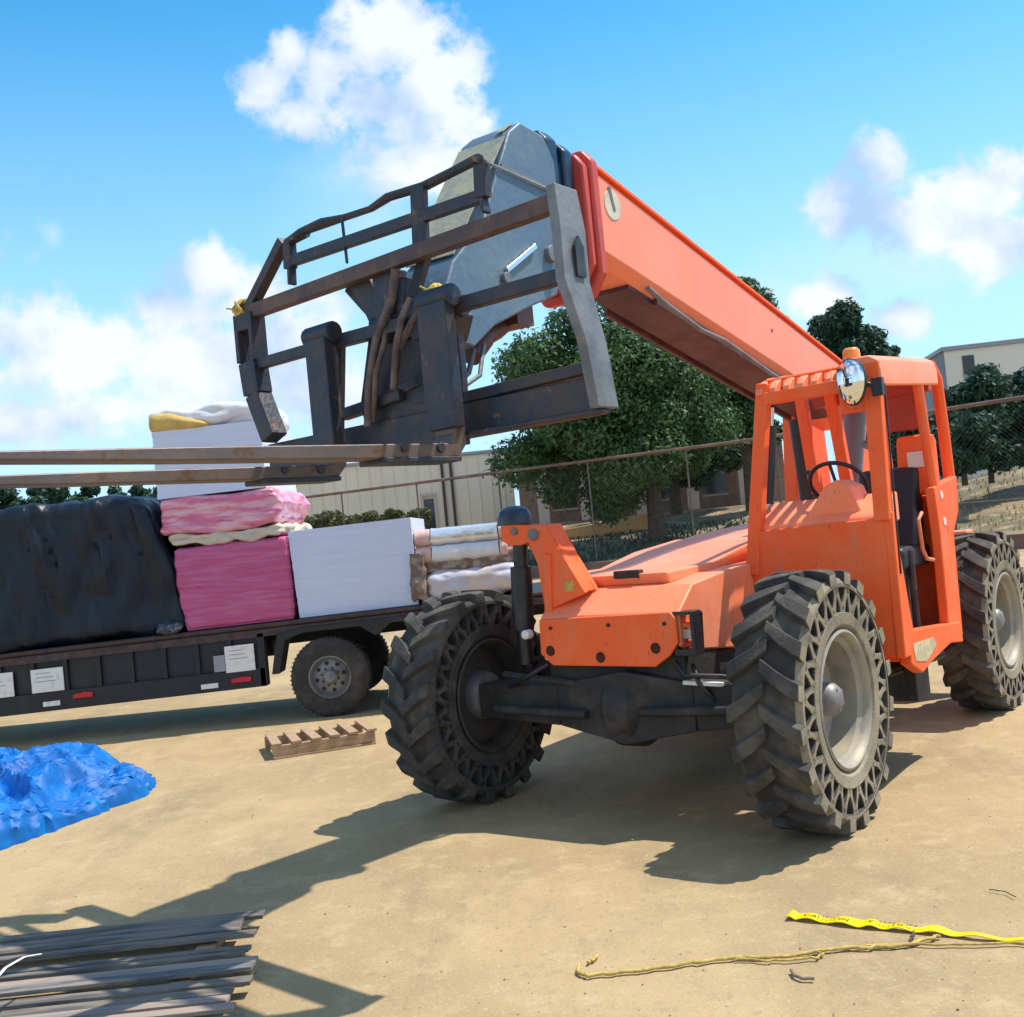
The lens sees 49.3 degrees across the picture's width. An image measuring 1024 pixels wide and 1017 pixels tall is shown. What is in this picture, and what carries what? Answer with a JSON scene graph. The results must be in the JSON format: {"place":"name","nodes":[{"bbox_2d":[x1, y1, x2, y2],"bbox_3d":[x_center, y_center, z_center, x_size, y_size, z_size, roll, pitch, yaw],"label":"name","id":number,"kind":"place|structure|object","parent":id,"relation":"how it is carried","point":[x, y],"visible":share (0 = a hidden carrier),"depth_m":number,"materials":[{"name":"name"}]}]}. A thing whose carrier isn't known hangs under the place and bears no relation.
{"place":"outdoors","nodes":[
{"label":"outdoors","id":0,"kind":"place"},
{"bbox_2d":[0,549,1023,1016],"bbox_3d":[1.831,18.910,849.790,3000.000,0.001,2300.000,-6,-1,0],"label":"ground","id":1,"kind":"structure","parent":0,"point":[350,847],"depth_m":5.41,"materials":[{"name":"tan sand"},{"name":"packed dirt"}]},
{"bbox_2d":[0,741,155,849],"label":"blue tarpaulin","id":2,"kind":"object","parent":1,"relation":"on","point":[55,787],"visible":1,"depth_m":7.67,"materials":[{"name":"blue plastic"}]},
{"bbox_2d":[0,986,233,1016],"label":"plank","id":3,"kind":"object","parent":1,"relation":"on","point":[138,999],"visible":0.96,"depth_m":4.11,"materials":[{"name":"grey wood"}]},
{"bbox_2d":[0,910,265,942],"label":"plank","id":4,"kind":"object","parent":1,"relation":"on","point":[253,915],"visible":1,"depth_m":4.93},
{"bbox_2d":[170,940,225,982],"bbox_3d":[-1.279,1.839,4.216,0.080,0.040,1.300,-6,-1,0],"label":"bearer","id":5,"kind":"object","parent":1,"relation":"on","point":[215,944],"depth_m":4.64,"materials":[{"name":"brown wood"}]},
{"bbox_2d":[0,923,242,955],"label":"plank","id":6,"kind":"object","parent":5,"relation":"on","point":[66,944],"visible":0.8,"depth_m":4.76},
{"bbox_2d":[0,950,245,981],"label":"plank","id":7,"kind":"object","parent":5,"relation":"on","point":[121,966],"visible":0.9,"depth_m":4.47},
{"bbox_2d":[0,953,41,974],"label":"white strap","id":8,"kind":"object","parent":7,"relation":"on","point":[9,965],"visible":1,"depth_m":4.11,"materials":[{"name":"white plastic"}]},
{"bbox_2d":[0,961,253,997],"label":"plank","id":9,"kind":"object","parent":5,"relation":"on","point":[126,979],"visible":1,"depth_m":4.29,"materials":[{"name":"grey weathered wood"}]},
{"bbox_2d":[0,975,253,1010],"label":"plank","id":10,"kind":"object","parent":5,"relation":"on","point":[24,1003],"visible":1,"depth_m":4.17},
{"bbox_2d":[0,929,256,964],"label":"plank","id":11,"kind":"object","parent":5,"relation":"on","point":[140,945],"visible":1,"depth_m":4.66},
{"bbox_2d":[0,955,258,987],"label":"plank","id":12,"kind":"object","parent":5,"relation":"on","point":[255,959],"visible":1,"depth_m":4.39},
{"bbox_2d":[217,1014,243,1016],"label":"plank","id":13,"kind":"object","parent":5,"relation":"on","point":[238,1015],"visible":1,"depth_m":3.87,"materials":[{"name":"grey wood"}]},
{"bbox_2d":[232,969,253,976],"bbox_3d":[-1.058,1.834,4.386,0.080,0.018,0.060,-6,-1,0],"label":"wood offcut","id":14,"kind":"object","parent":1,"relation":"on","point":[251,972],"visible":0.48,"depth_m":4.37,"materials":[{"name":"brown"}]},
{"bbox_2d":[0,582,544,716],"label":"flatbed trailer","id":15,"kind":"object","parent":1,"relation":"on","point":[341,661],"visible":0.58,"depth_m":10.95,"materials":[{"name":"black paint"}]},
{"bbox_2d":[0,494,195,652],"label":"tarped bale","id":16,"kind":"object","parent":15,"relation":"on","point":[88,571],"visible":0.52,"depth_m":11.02,"materials":[{"name":"black plastic"}]},
{"bbox_2d":[156,618,183,634],"bbox_3d":[-3.373,1.167,11.041,0.285,0.161,0.276,-6,-1,0],"label":"loose clear wrap","id":17,"kind":"object","parent":15,"relation":"on","point":[167,626],"visible":0.91,"depth_m":10.93,"materials":[{"name":"clear plastic"}]},
{"bbox_2d":[174,536,299,630],"bbox_3d":[-2.744,0.758,11.807,1.154,0.849,1.664,-6,-1,0],"label":"foam sheet bundle","id":18,"kind":"object","parent":15,"relation":"on","point":[235,583],"visible":0.77,"depth_m":10.98,"materials":[{"name":"pink plastic"}]},
{"bbox_2d":[169,522,312,546],"bbox_3d":[-2.824,0.282,11.787,1.180,0.205,1.651,-6,-1,0],"label":"white roll layer","id":19,"kind":"object","parent":18,"relation":"on","point":[220,537],"visible":0.73,"depth_m":10.99,"materials":[{"name":"beige fabric"}]},
{"bbox_2d":[160,487,309,535],"bbox_3d":[-2.871,0.056,11.788,1.265,0.430,1.655,-6,-1,0],"label":"foam sheet bundle","id":20,"kind":"object","parent":19,"relation":"on","point":[229,512],"visible":0.87,"depth_m":10.99,"materials":[{"name":"pink plastic"}]},
{"bbox_2d":[151,420,296,499],"bbox_3d":[-2.999,-0.467,11.812,1.090,0.691,1.571,-6,-1,0],"label":"foam board stack","id":21,"kind":"object","parent":20,"relation":"on","point":[245,433],"visible":0.33,"depth_m":11.03,"materials":[{"name":"white plastic"}]},
{"bbox_2d":[148,401,289,431],"bbox_3d":[-3.038,-0.915,11.697,1.220,0.302,1.392,-6,-1,0],"label":"wrapped insulation roll","id":22,"kind":"object","parent":21,"relation":"on","point":[197,416],"visible":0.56,"depth_m":11.05,"materials":[{"name":"white plastic"}]},
{"bbox_2d":[288,517,424,617],"bbox_3d":[-1.570,0.603,11.848,1.226,0.886,1.650,-6,-1,0],"label":"foam board stack","id":23,"kind":"object","parent":15,"relation":"on","point":[351,568],"visible":0.84,"depth_m":11.02,"materials":[{"name":"white plastic"}]},
{"bbox_2d":[409,552,428,601],"bbox_3d":[-0.910,0.666,11.215,0.248,0.528,0.580,-6,-1,0],"label":"brown sacking","id":24,"kind":"object","parent":23,"relation":"hanging from","point":[419,574],"visible":0.76,"depth_m":10.97,"materials":[{"name":"brown fabric"}]},
{"bbox_2d":[427,562,512,600],"bbox_3d":[-0.353,0.738,11.820,1.040,0.375,1.738,-6,-1,0],"label":"plastic covered heap","id":25,"kind":"object","parent":15,"relation":"on","point":[497,576],"visible":0.5,"depth_m":10.98,"materials":[{"name":"white plastic"}]},
{"bbox_2d":[424,546,512,573],"bbox_3d":[-0.450,0.542,11.879,1.064,0.208,1.610,-6,-1,0],"label":"timber bundle","id":26,"kind":"object","parent":25,"relation":"on","point":[463,563],"visible":0.36,"depth_m":11.09,"materials":[{"name":"brown wood"}]},
{"bbox_2d":[415,539,507,562],"bbox_3d":[-0.501,0.432,11.134,0.920,0.180,0.182,-6,-1,0],"label":"wrapped roll","id":27,"kind":"object","parent":26,"relation":"on","point":[459,551],"visible":0.92,"depth_m":11.06,"materials":[{"name":"white plastic"}]},
{"bbox_2d":[414,522,501,547],"bbox_3d":[-0.517,0.263,11.157,0.920,0.186,0.188,-6,-1,0],"label":"wrapped roll","id":28,"kind":"object","parent":27,"relation":"on","point":[456,534],"visible":0.88,"depth_m":11.08,"materials":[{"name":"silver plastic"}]},
{"bbox_2d":[264,719,376,759],"bbox_3d":[-1.617,1.934,9.384,0.867,0.132,0.645,-5,-1,-19],"label":"wooden pallet","id":29,"kind":"object","parent":1,"relation":"on","point":[309,740],"visible":1,"depth_m":9.17,"materials":[{"name":"brown wood"}]},
{"bbox_2d":[0,122,1023,834],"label":"telehandler","id":30,"kind":"object","parent":1,"relation":"on","point":[808,630],"visible":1,"depth_m":6.13,"materials":[{"name":"orange metal"}]},
{"bbox_2d":[226,298,245,316],"bbox_3d":[-1.406,-1.034,5.803,0.137,0.118,0.110,-5,-1,-31],"label":"rope knot","id":31,"kind":"object","parent":30,"relation":"attached to","point":[236,307],"visible":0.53,"depth_m":5.77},
{"bbox_2d":[419,283,441,289],"bbox_3d":[-0.338,-0.941,4.918,0.106,0.105,0.100,-6,-1,24],"label":"strap knot","id":32,"kind":"object","parent":30,"relation":"attached to","point":[433,285],"visible":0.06,"depth_m":4.90,"materials":[{"name":"yellow fabric"}]},
{"bbox_2d":[18,666,1023,1015],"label":"loose grit","id":33,"kind":"object","parent":1,"relation":"on","point":[564,926],"visible":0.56,"depth_m":4.39,"materials":[{"name":"brown gravel"}]},
{"bbox_2d":[586,952,598,963],"bbox_3d":[0.308,1.694,4.199,0.023,0.014,0.091,-6,-1,31],"label":"frayed rope end","id":34,"kind":"object","parent":1,"relation":"on","point":[593,958],"visible":1,"depth_m":4.18,"materials":[{"name":"yellow fabric"}]},
{"bbox_2d":[576,934,940,977],"bbox_3d":[0.905,1.634,4.096,1.348,0.016,0.128,-6,-1,0],"label":"yellow rope","id":35,"kind":"object","parent":1,"relation":"on","point":[683,963],"visible":1,"depth_m":4.05,"materials":[{"name":"yellow fabric"}]},
{"bbox_2d":[532,533,1023,577],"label":"kerb","id":36,"kind":"structure","parent":1,"relation":"on","point":[1018,539],"depth_m":36.54,"materials":[{"name":"grey concrete"}]},
{"bbox_2d":[790,968,814,979],"bbox_3d":[0.999,1.621,3.869,0.037,0.014,0.114,-5,-1,-32],"label":"curled twig","id":37,"kind":"object","parent":1,"relation":"on","point":[799,976],"visible":1,"depth_m":3.85,"materials":[{"name":"brown wood"}]},
{"bbox_2d":[735,941,1023,962],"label":"rope strand","id":38,"kind":"object","parent":1,"relation":"on","point":[820,953],"visible":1,"depth_m":4.01},
{"bbox_2d":[785,910,1023,940],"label":"caution tape","id":39,"kind":"object","parent":1,"relation":"on","point":[796,915],"visible":1,"depth_m":4.23,"materials":[{"name":"yellow plastic"}]},
{"bbox_2d":[908,931,914,941],"bbox_3d":[1.472,1.580,4.105,0.018,0.014,0.107,-6,-1,27],"label":"short string","id":40,"kind":"object","parent":1,"relation":"on","point":[911,936],"visible":1,"depth_m":4.10,"materials":[{"name":"fabric"}]},
{"bbox_2d":[0,0,1023,505],"label":"sky","id":41,"kind":"structure","parent":0,"point":[155,155],"materials":[{"name":"blue"}]},
{"bbox_2d":[431,468,1023,566],"bbox_3d":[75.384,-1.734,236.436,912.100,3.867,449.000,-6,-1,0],"label":"dirt bank","id":42,"kind":"structure","parent":0,"point":[721,513],"depth_m":39.55,"materials":[{"name":"soil"}]},
{"bbox_2d":[0,488,46,509],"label":"distant tree","id":43,"kind":"object","parent":42,"relation":"on","point":[9,497],"visible":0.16,"depth_m":93.58,"materials":[{"name":"green plant"}]},
{"bbox_2d":[23,487,70,504],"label":"distant tree","id":44,"kind":"object","parent":42,"relation":"on","point":[56,495],"visible":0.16,"depth_m":90.60,"materials":[{"name":"green plant"}]},
{"bbox_2d":[63,486,121,501],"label":"distant tree","id":45,"kind":"object","parent":42,"relation":"on","point":[85,494],"visible":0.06,"depth_m":94.07,"materials":[{"name":"green plant"}]},
{"bbox_2d":[106,486,151,494],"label":"distant tree","id":46,"kind":"object","parent":42,"relation":"on","point":[114,489],"visible":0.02,"depth_m":96.05,"materials":[{"name":"green plant"}]},
{"bbox_2d":[117,485,157,496],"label":"distant tree","id":47,"kind":"object","parent":42,"relation":"on","point":[136,490],"visible":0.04,"depth_m":92.13,"materials":[{"name":"green plant"}]},
{"bbox_2d":[301,513,325,528],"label":"hedge bush","id":48,"kind":"object","parent":42,"relation":"on","point":[315,521],"visible":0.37,"depth_m":49.65,"materials":[{"name":"green plant"}]},
{"bbox_2d":[318,509,356,526],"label":"hedge bush","id":49,"kind":"object","parent":42,"relation":"on","point":[333,516],"visible":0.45,"depth_m":49.37,"materials":[{"name":"green plant"}]},
{"bbox_2d":[353,509,387,523],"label":"hedge bush","id":50,"kind":"object","parent":42,"relation":"on","point":[370,516],"visible":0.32,"depth_m":49.65,"materials":[{"name":"green plant"}]},
{"bbox_2d":[373,507,405,520],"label":"hedge bush","id":51,"kind":"object","parent":42,"relation":"on","point":[389,514],"visible":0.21,"depth_m":49.93,"materials":[{"name":"green plant"}]},
{"bbox_2d":[296,449,515,529],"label":"metal warehouse","id":52,"kind":"structure","parent":42,"relation":"on","point":[355,475],"depth_m":57.03,"materials":[{"name":"beige metal"}]},
{"bbox_2d":[420,492,438,529],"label":"door","id":53,"kind":"structure","parent":52,"relation":"in","point":[432,505],"depth_m":56.94,"materials":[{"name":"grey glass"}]},
{"bbox_2d":[406,506,431,527],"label":"hedge bush","id":54,"kind":"object","parent":42,"relation":"on","point":[426,516],"visible":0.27,"depth_m":49.77,"materials":[{"name":"green plant"}]},
{"bbox_2d":[564,513,647,538],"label":"terrace wall","id":55,"kind":"structure","parent":42,"relation":"on","point":[603,530],"depth_m":44.69,"materials":[{"name":"beige concrete"}]},
{"bbox_2d":[482,301,751,537],"bbox_3d":[3.377,-3.466,41.011,8.622,9.408,8.287,-5,-1,-37],"label":"broadleaf tree","id":56,"kind":"object","parent":42,"relation":"on","point":[658,395],"visible":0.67,"depth_m":39.20,"materials":[{"name":"green plant"}]},
{"bbox_2d":[507,516,748,565],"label":"ground cover","id":57,"kind":"object","parent":42,"relation":"on","point":[638,547],"visible":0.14,"depth_m":41.30,"materials":[{"name":"green plant"}]},
{"bbox_2d":[510,425,784,525],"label":"porch building","id":58,"kind":"structure","parent":42,"relation":"on","point":[732,498],"depth_m":53.58,"materials":[{"name":"brown"}]},
{"bbox_2d":[552,477,578,511],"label":"window","id":59,"kind":"structure","parent":58,"relation":"in","point":[570,508],"depth_m":54.08,"materials":[{"name":"grey glass"}]},
{"bbox_2d":[661,484,669,500],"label":"window","id":60,"kind":"structure","parent":58,"relation":"in","point":[664,494],"depth_m":53.75,"materials":[{"name":"grey glass"}]},
{"bbox_2d":[702,467,727,496],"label":"window","id":61,"kind":"structure","parent":58,"relation":"in","point":[718,481],"depth_m":53.58,"materials":[{"name":"grey glass"}]},
{"bbox_2d":[304,395,1023,564],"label":"chain link fence","id":62,"kind":"object","parent":42,"relation":"on","point":[951,408],"visible":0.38,"depth_m":36.79,"materials":[{"name":"grey metal"}]},
{"bbox_2d":[666,428,742,514],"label":"broadleaf tree","id":63,"kind":"object","parent":42,"relation":"on","point":[701,479],"visible":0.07,"depth_m":48.34,"materials":[{"name":"green plant"}]},
{"bbox_2d":[692,276,789,511],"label":"broadleaf tree","id":64,"kind":"object","parent":42,"relation":"on","point":[745,405],"visible":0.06,"depth_m":45.55,"materials":[{"name":"green plant"}]},
{"bbox_2d":[806,297,893,359],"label":"dark conifer","id":65,"kind":"object","parent":42,"relation":"on","point":[837,328],"visible":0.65,"depth_m":56.52,"materials":[{"name":"green plant"}]},
{"bbox_2d":[884,338,900,465],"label":"dark conifer","id":66,"kind":"object","parent":42,"relation":"on","point":[895,349],"visible":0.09,"depth_m":58.29,"materials":[{"name":"green plant"}]},
{"bbox_2d":[890,414,942,477],"bbox_3d":[14.090,-2.111,38.084,3.344,2.927,3.580,-6,-1,0],"label":"shrub","id":67,"kind":"object","parent":42,"relation":"on","point":[894,436],"visible":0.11,"depth_m":37.77,"materials":[{"name":"green plant"}]},
{"bbox_2d":[930,408,1002,485],"bbox_3d":[13.729,-1.920,34.112,2.397,2.455,2.830,-6,-1,0],"label":"shrub","id":68,"kind":"object","parent":42,"relation":"on","point":[956,418],"visible":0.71,"depth_m":33.33,"materials":[{"name":"green plant"}]},
{"bbox_2d":[924,338,1023,480],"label":"beige office block","id":69,"kind":"structure","parent":42,"relation":"on","point":[954,363],"depth_m":59.89,"materials":[{"name":"beige painted stucco"},{"name":"dark window glass"},{"name":"grey roof trim"}]},
{"bbox_2d":[962,355,974,375],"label":"window","id":70,"kind":"structure","parent":69,"relation":"in","point":[968,360],"depth_m":59.92,"materials":[{"name":"grey glass"}]},
{"bbox_2d":[929,363,1023,482],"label":"shrub","id":71,"kind":"object","parent":42,"relation":"on","point":[983,382],"visible":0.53,"depth_m":35.26,"materials":[{"name":"green plant"}]},
{"bbox_2d":[954,467,1023,531],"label":"dry grass","id":72,"kind":"structure","parent":42,"relation":"on","point":[986,499],"depth_m":34.67,"materials":[{"name":"plant"}]},
{"bbox_2d":[1004,366,1023,466],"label":"shrub","id":73,"kind":"object","parent":42,"relation":"on","point":[1017,378],"visible":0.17,"depth_m":36.16,"materials":[{"name":"green plant"}]},
{"bbox_3d":[-2.324,1.940,4.216,0.080,0.040,1.300,-6,-1,0],"label":"bearer","id":74,"kind":"object","parent":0,"visible":0},
{"bbox_2d":[12,994,230,1016],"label":"plank","id":75,"kind":"object","parent":74,"relation":"on","point":[148,1006],"visible":0.8,"depth_m":4.02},
{"bbox_2d":[0,917,244,946],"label":"plank","id":76,"kind":"object","parent":74,"relation":"on","point":[172,927],"visible":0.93,"depth_m":4.86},
{"bbox_2d":[0,944,251,974],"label":"plank","id":77,"kind":"object","parent":74,"relation":"on","point":[247,948],"visible":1,"depth_m":4.54,"materials":[{"name":"grey wood"}]},
{"bbox_2d":[98,1002,235,1016],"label":"plank","id":78,"kind":"object","parent":74,"relation":"on","point":[210,1009],"visible":1,"depth_m":3.93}
]}

